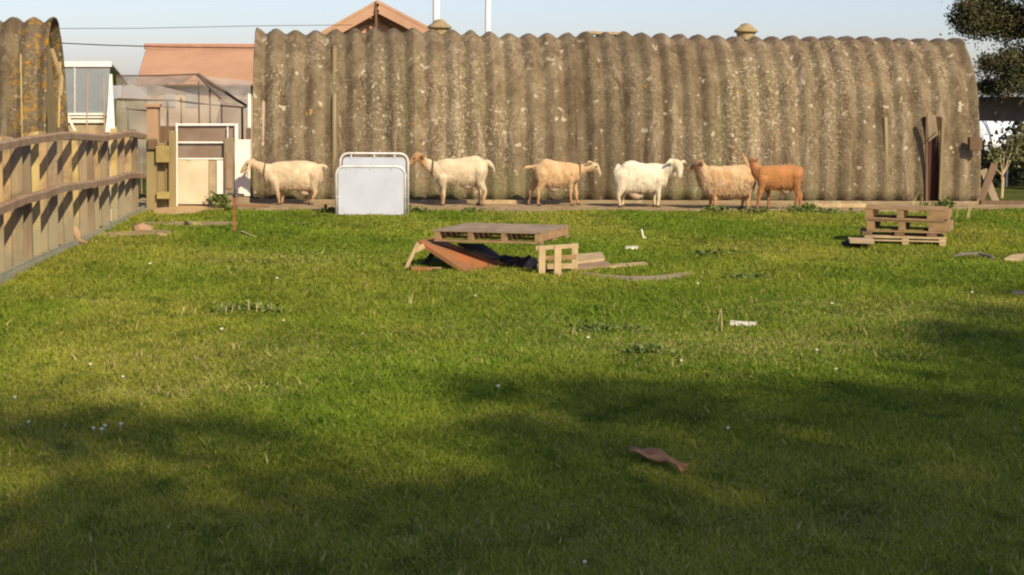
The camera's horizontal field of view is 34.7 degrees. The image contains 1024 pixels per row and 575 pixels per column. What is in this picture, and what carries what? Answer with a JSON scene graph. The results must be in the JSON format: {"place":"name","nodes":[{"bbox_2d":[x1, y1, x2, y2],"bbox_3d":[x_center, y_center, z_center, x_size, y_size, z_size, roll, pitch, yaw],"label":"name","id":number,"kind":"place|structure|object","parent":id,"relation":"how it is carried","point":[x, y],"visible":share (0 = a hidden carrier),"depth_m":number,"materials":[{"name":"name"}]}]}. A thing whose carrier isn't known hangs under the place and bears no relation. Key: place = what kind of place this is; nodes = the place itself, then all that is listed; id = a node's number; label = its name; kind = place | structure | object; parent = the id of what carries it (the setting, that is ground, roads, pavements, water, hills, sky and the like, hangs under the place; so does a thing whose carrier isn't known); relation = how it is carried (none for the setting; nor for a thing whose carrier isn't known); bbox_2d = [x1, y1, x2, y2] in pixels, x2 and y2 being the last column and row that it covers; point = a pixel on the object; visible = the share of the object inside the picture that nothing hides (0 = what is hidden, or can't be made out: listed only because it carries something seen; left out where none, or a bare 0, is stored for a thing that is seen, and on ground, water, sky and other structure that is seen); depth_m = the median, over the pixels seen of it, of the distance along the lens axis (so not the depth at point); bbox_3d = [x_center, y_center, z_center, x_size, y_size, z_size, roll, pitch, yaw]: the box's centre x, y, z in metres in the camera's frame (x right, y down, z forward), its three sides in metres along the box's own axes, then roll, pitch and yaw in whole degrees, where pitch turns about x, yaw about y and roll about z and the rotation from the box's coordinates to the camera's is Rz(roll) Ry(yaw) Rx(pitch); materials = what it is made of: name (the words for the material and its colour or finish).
{"place":"outdoors","nodes":[
{"label":"outdoors","id":0,"kind":"place"},
{"bbox_2d":[62,43,253,47],"bbox_3d":[-8.558,-5.765,38.974,5.178,0.104,0.028,0,7,-5],"label":"overhead cable","id":1,"kind":"object","parent":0,"point":[157,46],"visible":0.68,"depth_m":38.98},
{"bbox_2d":[154,204,207,214],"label":"dirt path","id":2,"kind":"structure","parent":0,"point":[185,208],"depth_m":23.05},
{"bbox_2d":[146,131,175,207],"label":"wooden gate","id":3,"kind":"structure","parent":2,"relation":"on","point":[160,174],"depth_m":23.37,"materials":[{"name":"beige wood"}]},
{"bbox_2d":[60,25,319,28],"bbox_3d":[-7.481,-6.210,39.024,7.318,0.192,0.014,0,7,-5],"label":"overhead cable","id":4,"kind":"object","parent":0,"point":[186,27],"visible":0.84,"depth_m":38.98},
{"bbox_2d":[136,44,253,157],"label":"tiled building","id":5,"kind":"structure","parent":0,"point":[229,70],"depth_m":43.58,"materials":[{"name":"ceramic"}]},
{"bbox_2d":[165,88,174,106],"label":"window","id":6,"kind":"structure","parent":5,"relation":"in","point":[169,92],"depth_m":43.32,"materials":[{"name":"white glass"}]},
{"bbox_2d":[186,88,196,106],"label":"window","id":7,"kind":"structure","parent":5,"relation":"in","point":[191,93],"depth_m":43.37,"materials":[{"name":"white glass"}]},
{"bbox_2d":[321,0,429,33],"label":"gabled house","id":8,"kind":"structure","parent":0,"point":[381,16],"depth_m":58.60,"materials":[{"name":"ceramic"}]},
{"bbox_2d":[0,0,1023,98],"label":"sky","id":9,"kind":"structure","parent":0,"point":[892,19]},
{"bbox_2d":[41,99,1023,553],"bbox_3d":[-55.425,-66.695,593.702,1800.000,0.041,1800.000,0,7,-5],"label":"ground","id":10,"kind":"structure","parent":0,"point":[137,119],"depth_m":54.93,"materials":[{"name":"soil"}]},
{"bbox_2d":[19,54,22,136],"bbox_3d":[-6.953,-2.209,23.258,0.034,2.189,0.028,0,7,-5],"label":"garden cane","id":11,"kind":"object","parent":10,"relation":"on","point":[20,55],"visible":0.59,"depth_m":23.19,"materials":[{"name":"yellow wood"}]},
{"bbox_2d":[0,17,67,138],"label":"corrugated hut","id":12,"kind":"object","parent":10,"relation":"on","point":[35,42],"visible":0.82,"depth_m":24.85,"materials":[{"name":"brown concrete"}]},
{"bbox_2d":[0,126,146,284],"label":"picket fence","id":13,"kind":"object","parent":10,"relation":"on","point":[54,187],"visible":0.96,"depth_m":17.06,"materials":[{"name":"brown wood"}]},
{"bbox_2d":[74,226,82,238],"bbox_3d":[-4.833,-0.560,18.123,0.150,0.250,0.142,2,7,10],"label":"stump","id":14,"kind":"object","parent":10,"relation":"on","point":[77,231],"visible":0.26,"depth_m":18.08,"materials":[{"name":"wood"}]},
{"bbox_2d":[74,233,87,243],"bbox_3d":[-4.680,-0.532,17.773,0.172,0.123,0.052,1,7,3],"label":"broken stick","id":15,"kind":"object","parent":10,"relation":"on","point":[80,240],"visible":0.93,"depth_m":17.75,"materials":[{"name":"brown wood"}]},
{"bbox_2d":[86,71,87,132],"bbox_3d":[-6.572,-2.350,25.400,0.052,1.990,0.024,0,7,-5],"label":"garden cane","id":16,"kind":"object","parent":10,"relation":"on","point":[87,106],"visible":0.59,"depth_m":25.34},
{"bbox_2d":[64,61,128,159],"bbox_3d":[-7.437,-3.134,29.265,0.886,1.757,2.415,0,7,-5],"label":"greenhouse","id":17,"kind":"object","parent":10,"relation":"on","point":[76,80],"visible":0.56,"depth_m":28.24,"materials":[{"name":"white glass"}]},
{"bbox_2d":[103,77,104,131],"bbox_3d":[-6.372,-2.329,25.623,0.025,1.900,0.020,0,7,-5],"label":"garden cane","id":18,"kind":"object","parent":10,"relation":"on","point":[103,104],"visible":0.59,"depth_m":25.56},
{"bbox_2d":[106,74,114,193],"bbox_3d":[-5.186,-1.795,21.175,0.117,1.910,0.060,0,7,-5],"label":"marker post","id":19,"kind":"object","parent":10,"relation":"on","point":[110,122],"visible":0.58,"depth_m":21.09,"materials":[{"name":"white paint"}]},
{"bbox_2d":[100,231,137,237],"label":"bare soil","id":20,"kind":"structure","parent":10,"relation":"on","point":[123,234],"depth_m":19.02,"materials":[{"name":"brown soil"}]},
{"bbox_2d":[134,230,177,234],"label":"bare soil","id":21,"kind":"structure","parent":10,"relation":"on","point":[148,231],"depth_m":19.32,"materials":[{"name":"brown soil"}]},
{"bbox_2d":[133,223,152,230],"bbox_3d":[-4.421,-0.707,19.636,0.241,0.134,0.264,0,7,-5],"label":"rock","id":22,"kind":"object","parent":21,"relation":"on","point":[141,227],"visible":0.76,"depth_m":19.56,"materials":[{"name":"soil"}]},
{"bbox_2d":[160,126,181,143],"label":"shed panel","id":23,"kind":"structure","parent":10,"relation":"on","point":[164,132],"depth_m":25.80,"materials":[{"name":"brown wood"}]},
{"bbox_2d":[144,221,207,226],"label":"bare soil","id":24,"kind":"structure","parent":10,"relation":"on","point":[180,222],"depth_m":20.74,"materials":[{"name":"brown soil"}]},
{"bbox_2d":[116,73,246,192],"bbox_3d":[-5.837,-2.741,28.765,2.692,2.016,3.562,0,7,-5],"label":"fruit cage","id":25,"kind":"object","parent":10,"relation":"on","point":[207,82],"visible":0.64,"depth_m":27.05,"materials":[{"name":"beige"}]},
{"bbox_2d":[200,221,238,225],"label":"bare soil","id":26,"kind":"structure","parent":10,"relation":"on","point":[212,222],"depth_m":20.79,"materials":[{"name":"brown soil"}]},
{"bbox_2d":[227,190,243,231],"bbox_3d":[-3.303,-0.917,19.617,0.195,0.511,0.100,0,7,-5],"label":"iron stake","id":27,"kind":"object","parent":10,"relation":"on","point":[235,194],"visible":0.89,"depth_m":19.59,"materials":[{"name":"metal"}]},
{"bbox_2d":[210,299,292,313],"bbox_3d":[-1.978,0.161,12.338,0.660,0.116,0.490,0,7,-5],"label":"weed clump","id":28,"kind":"object","parent":10,"relation":"on","point":[262,307],"visible":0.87,"depth_m":12.27,"materials":[{"name":"green plant"}]},
{"bbox_2d":[238,300,271,311],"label":"dry stalks","id":29,"kind":"object","parent":10,"relation":"on","point":[256,306],"visible":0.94,"depth_m":12.23,"materials":[{"name":"plant"}]},
{"bbox_2d":[318,204,334,212],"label":"weed clump","id":30,"kind":"object","parent":10,"relation":"on","point":[328,208],"visible":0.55,"depth_m":22.77,"materials":[{"name":"green plant"}]},
{"bbox_2d":[335,165,405,214],"bbox_3d":[-1.927,-1.323,22.351,0.970,0.684,0.066,0,7,-5],"label":"sheeted hurdle","id":31,"kind":"object","parent":10,"relation":"on","point":[368,191],"visible":0.99,"depth_m":22.35,"materials":[{"name":"white plastic"}]},
{"bbox_2d":[339,152,408,212],"bbox_3d":[-1.899,-1.435,22.577,0.963,0.854,0.074,0,7,-5],"label":"sheeted hurdle","id":32,"kind":"object","parent":10,"relation":"on","point":[374,160],"visible":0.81,"depth_m":22.56,"materials":[{"name":"silver metal"}]},
{"bbox_2d":[406,204,430,212],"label":"weed clump","id":33,"kind":"object","parent":10,"relation":"on","point":[416,209],"visible":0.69,"depth_m":23.00,"materials":[{"name":"green plant"}]},
{"bbox_2d":[409,266,431,271],"bbox_3d":[-0.851,-0.164,15.242,0.195,0.060,0.100,-1,7,-14],"label":"brick","id":34,"kind":"object","parent":10,"relation":"on","point":[420,268],"visible":0.58,"depth_m":15.20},
{"bbox_2d":[405,242,443,268],"bbox_3d":[-0.831,-0.311,15.635,0.372,0.285,0.745,1,7,2],"label":"wooden trestle","id":35,"kind":"object","parent":10,"relation":"on","point":[417,247],"visible":0.65,"depth_m":15.38,"materials":[{"name":"brown wood"}]},
{"bbox_2d":[433,0,439,21],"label":"flue pipe","id":36,"kind":"object","parent":10,"relation":"on","point":[436,9],"depth_m":29.08,"materials":[{"name":"white metal"}]},
{"bbox_2d":[418,237,508,271],"bbox_3d":[-0.492,-0.291,15.523,0.841,0.309,0.760,3,7,20],"label":"rusty board","id":37,"kind":"object","parent":10,"relation":"on","point":[449,253],"visible":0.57,"depth_m":15.49,"materials":[{"name":"orange wood"}]},
{"bbox_2d":[473,250,494,257],"bbox_3d":[-0.274,-0.323,15.859,0.215,0.074,0.030,2,7,11],"label":"batten","id":38,"kind":"object","parent":37,"relation":"on","point":[484,254],"visible":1,"depth_m":15.85,"materials":[{"name":"grey wood"}]},
{"bbox_2d":[434,223,568,243],"bbox_3d":[-0.090,-0.526,15.799,1.063,0.122,0.950,3,7,18],"label":"pallet","id":39,"kind":"object","parent":37,"relation":"on","point":[508,233],"visible":1,"depth_m":15.59,"materials":[{"name":"brown wood"}]},
{"bbox_2d":[457,243,500,260],"bbox_3d":[-0.264,-0.326,16.190,0.380,0.262,0.560,3,7,20],"label":"dark board","id":40,"kind":"object","parent":10,"relation":"on","point":[483,248],"visible":0.5,"depth_m":16.21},
{"bbox_2d":[485,0,490,32],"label":"flue pipe","id":41,"kind":"object","parent":10,"relation":"on","point":[487,15],"depth_m":29.19,"materials":[{"name":"white metal"}]},
{"bbox_2d":[0,206,1023,574],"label":"grass","id":42,"kind":"structure","parent":10,"relation":"on","point":[356,412],"depth_m":8.67,"materials":[{"name":"green plant"}]},
{"bbox_2d":[629,445,688,472],"bbox_3d":[0.659,0.744,7.203,0.117,0.044,0.466,-3,7,-29],"label":"cloth scrap","id":43,"kind":"object","parent":42,"relation":"on","point":[658,455],"visible":1,"depth_m":7.22,"materials":[{"name":"fabric"}]},
{"bbox_2d":[500,255,537,269],"bbox_3d":[0.090,-0.253,15.714,0.212,0.141,0.865,-5,9,-41],"label":"tarpaulin","id":44,"kind":"object","parent":10,"relation":"on","point":[523,262],"visible":0.71,"depth_m":15.64,"materials":[{"name":"black plastic"}]},
{"bbox_2d":[536,243,578,275],"bbox_3d":[0.461,-0.256,15.131,0.523,0.301,0.330,-4,8,-31],"label":"slatted support","id":45,"kind":"object","parent":10,"relation":"on","point":[557,257],"visible":0.88,"depth_m":15.10,"materials":[{"name":"brown wood"}]},
{"bbox_2d":[138,198,1023,213],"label":"dirt strip","id":46,"kind":"object","parent":10,"relation":"on","point":[523,207],"visible":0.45,"depth_m":24.61,"materials":[{"name":"brown soil"}]},
{"bbox_2d":[144,104,161,142],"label":"brick pillar","id":47,"kind":"structure","parent":46,"relation":"on","point":[153,120],"depth_m":25.47,"materials":[{"name":"orange brick"}]},
{"bbox_2d":[176,123,237,205],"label":"panel gate","id":48,"kind":"structure","parent":46,"relation":"on","point":[195,173],"depth_m":23.75,"materials":[{"name":"white paint"}]},
{"bbox_2d":[204,191,232,207],"bbox_3d":[-4.233,-1.252,23.626,0.422,0.294,0.262,0,7,-5],"label":"weed clump","id":49,"kind":"object","parent":46,"relation":"on","point":[211,199],"visible":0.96,"depth_m":23.61,"materials":[{"name":"green plant"}]},
{"bbox_2d":[224,203,237,210],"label":"weed clump","id":50,"kind":"object","parent":46,"relation":"on","point":[227,207],"visible":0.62,"depth_m":23.00,"materials":[{"name":"green plant"}]},
{"bbox_2d":[235,128,250,202],"bbox_3d":[-4.056,-1.825,24.689,0.244,1.150,0.110,0,7,-5],"label":"white board","id":51,"kind":"object","parent":46,"relation":"on","point":[242,157],"visible":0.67,"depth_m":24.64,"materials":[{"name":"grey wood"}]},
{"bbox_2d":[247,94,250,126],"bbox_3d":[-3.964,-2.667,24.697,0.061,0.504,0.056,0,7,-5],"label":"downpipe","id":52,"kind":"object","parent":51,"relation":"attached to","point":[248,110],"visible":1,"depth_m":24.68,"materials":[{"name":"white paint"}]},
{"bbox_2d":[238,205,270,206],"bbox_3d":[-3.742,-1.183,23.726,0.486,0.031,0.030,-2,7,-17],"label":"rail","id":53,"kind":"object","parent":46,"relation":"on","point":[256,205],"visible":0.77,"depth_m":23.73,"materials":[{"name":"wood"}]},
{"bbox_2d":[240,158,327,204],"bbox_3d":[-3.389,-1.561,24.365,1.292,0.711,0.345,0,7,-5],"label":"goat","id":54,"kind":"object","parent":46,"relation":"on","point":[304,178],"visible":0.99,"depth_m":24.26},
{"bbox_2d":[406,151,495,205],"bbox_3d":[-0.918,-1.620,24.503,1.349,0.840,0.354,0,7,-5],"label":"goat","id":55,"kind":"object","parent":46,"relation":"on","point":[468,172],"visible":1,"depth_m":24.41},
{"bbox_2d":[460,207,495,212],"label":"weed clump","id":56,"kind":"object","parent":46,"relation":"on","point":[471,209],"visible":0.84,"depth_m":23.37,"materials":[{"name":"green plant"}]},
{"bbox_2d":[485,200,522,203],"bbox_3d":[-0.141,-1.310,25.109,0.599,0.060,0.080,0,7,-5],"label":"timber","id":57,"kind":"object","parent":46,"relation":"on","point":[503,201],"visible":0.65,"depth_m":25.07,"materials":[{"name":"brown wood"}]},
{"bbox_2d":[524,159,601,205],"bbox_3d":[0.761,-1.576,24.724,1.192,0.732,0.340,0,7,-5],"label":"goat","id":58,"kind":"object","parent":46,"relation":"on","point":[552,175],"visible":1,"depth_m":24.63},
{"bbox_2d":[250,19,982,203],"bbox_3d":[1.633,-2.885,26.832,11.680,2.920,3.060,0,7,-5],"label":"corrugated hut","id":59,"kind":"object","parent":46,"relation":"on","point":[845,119],"visible":0.92,"depth_m":25.76,"materials":[{"name":"grey concrete"}]},
{"bbox_2d":[923,117,940,200],"bbox_3d":[6.676,-2.022,26.134,0.290,1.400,0.030,0,7,-5],"label":"door","id":60,"kind":"structure","parent":59,"relation":"in","point":[933,144],"depth_m":26.13,"materials":[{"name":"brown wood"}]},
{"bbox_2d":[612,158,686,207],"bbox_3d":[2.052,-1.552,24.495,1.114,0.759,0.400,1,7,0],"label":"goat","id":61,"kind":"object","parent":46,"relation":"on","point":[632,179],"visible":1,"depth_m":24.38},
{"bbox_2d":[700,205,732,211],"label":"weed clump","id":62,"kind":"object","parent":46,"relation":"on","point":[717,208],"visible":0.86,"depth_m":23.68,"materials":[{"name":"green plant"}]},
{"bbox_2d":[686,153,755,208],"bbox_3d":[3.104,-1.571,24.300,1.050,0.859,0.409,0,7,-5],"label":"goat","id":63,"kind":"object","parent":46,"relation":"on","point":[715,183],"visible":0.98,"depth_m":24.18},
{"bbox_2d":[732,206,775,213],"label":"weed clump","id":64,"kind":"object","parent":46,"relation":"on","point":[767,209],"visible":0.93,"depth_m":23.58,"materials":[{"name":"green plant"}]},
{"bbox_2d":[748,157,803,209],"bbox_3d":[3.875,-1.526,24.242,0.893,0.795,0.412,1,7,5],"label":"goat","id":65,"kind":"object","parent":46,"relation":"on","point":[786,178],"visible":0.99,"depth_m":24.12},
{"bbox_2d":[778,201,818,212],"bbox_3d":[4.210,-1.140,23.779,0.667,0.212,0.416,-5,8,-38],"label":"weed clump","id":66,"kind":"object","parent":46,"relation":"on","point":[806,206],"visible":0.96,"depth_m":23.73,"materials":[{"name":"green plant"}]},
{"bbox_2d":[810,206,864,213],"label":"weed clump","id":67,"kind":"object","parent":46,"relation":"on","point":[828,211],"visible":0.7,"depth_m":23.80,"materials":[{"name":"green plant"}]},
{"bbox_2d":[812,203,865,206],"bbox_3d":[4.989,-1.251,24.988,0.812,0.060,0.080,0,7,-5],"label":"timber","id":68,"kind":"object","parent":46,"relation":"on","point":[842,204],"visible":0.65,"depth_m":24.96,"materials":[{"name":"brown wood"}]},
{"bbox_2d":[919,197,955,210],"bbox_3d":[6.317,-1.212,24.326,0.593,0.264,0.384,0,7,-5],"label":"weed clump","id":69,"kind":"object","parent":46,"relation":"on","point":[946,202],"visible":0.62,"depth_m":24.35,"materials":[{"name":"green plant"}]},
{"bbox_2d":[981,168,998,200],"bbox_3d":[7.645,-1.600,26.207,0.358,0.606,0.104,7,9,43],"label":"leaning plank","id":70,"kind":"object","parent":46,"relation":"on","point":[992,194],"visible":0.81,"depth_m":26.18,"materials":[{"name":"grey wood"}]},
{"bbox_2d":[979,200,1023,204],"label":"kerb board","id":71,"kind":"object","parent":46,"relation":"on","point":[1001,202],"visible":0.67,"depth_m":26.05,"materials":[{"name":"brown wood"}]},
{"bbox_2d":[578,252,604,263],"bbox_3d":[0.780,-0.280,16.277,0.290,0.050,1.120,1,7,4],"label":"plank","id":72,"kind":"object","parent":10,"relation":"on","point":[589,257],"visible":0.57,"depth_m":16.20,"materials":[{"name":"brown wood"}]},
{"bbox_2d":[575,260,611,270],"bbox_3d":[0.782,-0.208,15.739,0.353,0.030,0.871,1,7,2],"label":"plank","id":73,"kind":"object","parent":10,"relation":"on","point":[586,266],"visible":0.71,"depth_m":15.63,"materials":[{"name":"brown wood"}]},
{"bbox_2d":[562,319,654,333],"bbox_3d":[0.673,0.282,11.402,0.663,0.109,0.403,1,7,1],"label":"weed clump","id":74,"kind":"object","parent":10,"relation":"on","point":[590,326],"visible":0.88,"depth_m":11.36,"materials":[{"name":"green plant"}]},
{"bbox_2d":[609,262,647,267],"bbox_3d":[1.117,-0.216,15.880,0.599,0.020,0.208,-4,8,-36],"label":"plank","id":75,"kind":"object","parent":10,"relation":"on","point":[620,265],"visible":0.71,"depth_m":15.85,"materials":[{"name":"brown wood"}]},
{"bbox_2d":[582,271,693,281],"bbox_3d":[1.190,-0.100,14.907,1.039,0.035,0.598,0,7,-5],"label":"plank","id":76,"kind":"object","parent":10,"relation":"on","point":[648,277],"visible":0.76,"depth_m":14.77,"materials":[{"name":"grey wood"}]},
{"bbox_2d":[617,342,674,355],"bbox_3d":[0.846,0.408,10.403,0.368,0.110,0.266,0,7,-5],"label":"weed clump","id":77,"kind":"object","parent":10,"relation":"on","point":[653,348],"visible":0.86,"depth_m":10.36,"materials":[{"name":"green plant"}]},
{"bbox_2d":[716,309,721,330],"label":"dry stalks","id":78,"kind":"object","parent":10,"relation":"on","point":[718,320],"visible":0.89,"depth_m":11.38,"materials":[{"name":"plant"}]},
{"bbox_2d":[692,248,750,255],"bbox_3d":[2.139,-0.353,17.075,0.688,0.124,0.378,-4,8,-31],"label":"weed clump","id":79,"kind":"object","parent":10,"relation":"on","point":[713,251],"visible":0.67,"depth_m":17.05,"materials":[{"name":"green plant"}]},
{"bbox_2d":[730,320,756,325],"bbox_3d":[1.665,0.258,11.786,0.189,0.016,0.180,2,7,10],"label":"plank","id":80,"kind":"object","parent":10,"relation":"on","point":[745,322],"visible":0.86,"depth_m":11.77,"materials":[{"name":"white wood"}]},
{"bbox_2d":[722,271,773,279],"bbox_3d":[2.148,-0.091,14.886,0.578,0.115,0.344,-2,7,-21],"label":"weed clump","id":81,"kind":"object","parent":10,"relation":"on","point":[750,276],"visible":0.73,"depth_m":14.84,"materials":[{"name":"green plant"}]},
{"bbox_2d":[841,240,874,246],"bbox_3d":[3.895,-0.498,18.312,0.420,0.110,0.174,-3,7,-27],"label":"log","id":82,"kind":"object","parent":10,"relation":"on","point":[845,242],"visible":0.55,"depth_m":18.21,"materials":[{"name":"brown wood"}]},
{"bbox_2d":[848,237,873,243],"bbox_3d":[3.854,-0.519,18.098,0.275,0.030,0.476,2,7,10],"label":"plank","id":83,"kind":"object","parent":82,"relation":"on","point":[861,240],"visible":1,"depth_m":17.92,"materials":[{"name":"brown wood"}]},
{"bbox_2d":[863,232,946,245],"bbox_3d":[4.470,-0.554,18.691,0.912,0.095,0.603,2,7,10],"label":"pallet","id":84,"kind":"object","parent":10,"relation":"on","point":[940,239],"visible":0.71,"depth_m":18.44,"materials":[{"name":"brown wood"}]},
{"bbox_2d":[860,228,871,234],"bbox_3d":[4.075,-0.644,18.845,0.110,0.038,0.550,2,7,10],"label":"spacer block","id":85,"kind":"object","parent":84,"relation":"on","point":[864,231],"depth_m":18.60,"materials":[{"name":"brown wood"}]},
{"bbox_2d":[892,229,903,235],"bbox_3d":[4.418,-0.631,18.757,0.110,0.038,0.550,2,7,10],"label":"spacer block","id":86,"kind":"object","parent":84,"relation":"on","point":[898,233],"depth_m":18.49,"materials":[{"name":"brown wood"}]},
{"bbox_2d":[866,216,953,233],"bbox_3d":[4.560,-0.721,18.768,0.923,0.134,0.620,3,7,19],"label":"pallet","id":87,"kind":"object","parent":86,"relation":"on","point":[941,227],"visible":0.8,"depth_m":18.51,"materials":[{"name":"brown wood"}]},
{"bbox_2d":[864,204,951,221],"bbox_3d":[4.537,-0.856,18.750,0.923,0.134,0.620,3,7,19],"label":"pallet","id":88,"kind":"object","parent":87,"relation":"on","point":[940,213],"visible":1,"depth_m":18.55,"materials":[{"name":"brown wood"}]},
{"bbox_2d":[923,230,936,236],"bbox_3d":[4.762,-0.618,18.669,0.110,0.038,0.550,2,7,10],"label":"spacer block","id":89,"kind":"object","parent":84,"relation":"on","point":[931,234],"depth_m":18.40,"materials":[{"name":"brown wood"}]},
{"bbox_2d":[956,203,972,219],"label":"dry stalks","id":90,"kind":"object","parent":10,"relation":"on","point":[968,215],"visible":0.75,"depth_m":22.63,"materials":[{"name":"plant"}]},
{"bbox_2d":[953,252,994,259],"bbox_3d":[4.903,-0.318,17.125,0.414,0.060,0.538,-6,9,-44],"label":"scrap","id":91,"kind":"object","parent":10,"relation":"on","point":[980,254],"visible":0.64,"depth_m":17.24,"materials":[{"name":"wood"}]},
{"bbox_2d":[939,0,1023,113],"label":"pine tree","id":92,"kind":"object","parent":10,"relation":"on","point":[999,19],"visible":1,"depth_m":29.39,"materials":[{"name":"green plant"}]},
{"bbox_2d":[976,162,997,200],"bbox_3d":[7.584,-1.643,26.196,0.480,0.708,0.081,-4,8,-37],"label":"leaning plank","id":93,"kind":"object","parent":10,"relation":"on","point":[989,176],"visible":0.81,"depth_m":26.19,"materials":[{"name":"brown wood"}]},
{"bbox_2d":[978,96,1023,121],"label":"lean to","id":94,"kind":"object","parent":10,"relation":"on","point":[1010,112],"visible":0.38,"depth_m":30.80,"materials":[{"name":"metal"}]},
{"bbox_2d":[979,121,1023,150],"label":"polytunnel","id":95,"kind":"structure","parent":10,"relation":"on","point":[989,127],"depth_m":34.78,"materials":[{"name":"plastic"}]},
{"bbox_2d":[981,121,1023,185],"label":"tree","id":96,"kind":"object","parent":10,"relation":"on","point":[1016,175],"visible":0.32,"depth_m":32.91,"materials":[{"name":"green plant"}]},
{"bbox_2d":[984,132,1023,197],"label":"sapling","id":97,"kind":"object","parent":10,"relation":"on","point":[1016,142],"visible":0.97,"depth_m":28.31,"materials":[{"name":"green plant"}]},
{"bbox_2d":[1004,254,1023,262],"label":"plank","id":98,"kind":"object","parent":10,"relation":"on","point":[1013,257],"visible":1,"depth_m":16.70,"materials":[{"name":"brown wood"}]},
{"bbox_2d":[1005,135,1023,186],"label":"white rail","id":99,"kind":"object","parent":10,"relation":"on","point":[1006,180],"visible":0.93,"depth_m":31.95,"materials":[{"name":"metal"}]},
{"bbox_2d":[1011,291,1023,295],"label":"plank","id":100,"kind":"object","parent":10,"relation":"on","point":[1018,292],"visible":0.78,"depth_m":13.77,"materials":[{"name":"grey wood"}]}
]}

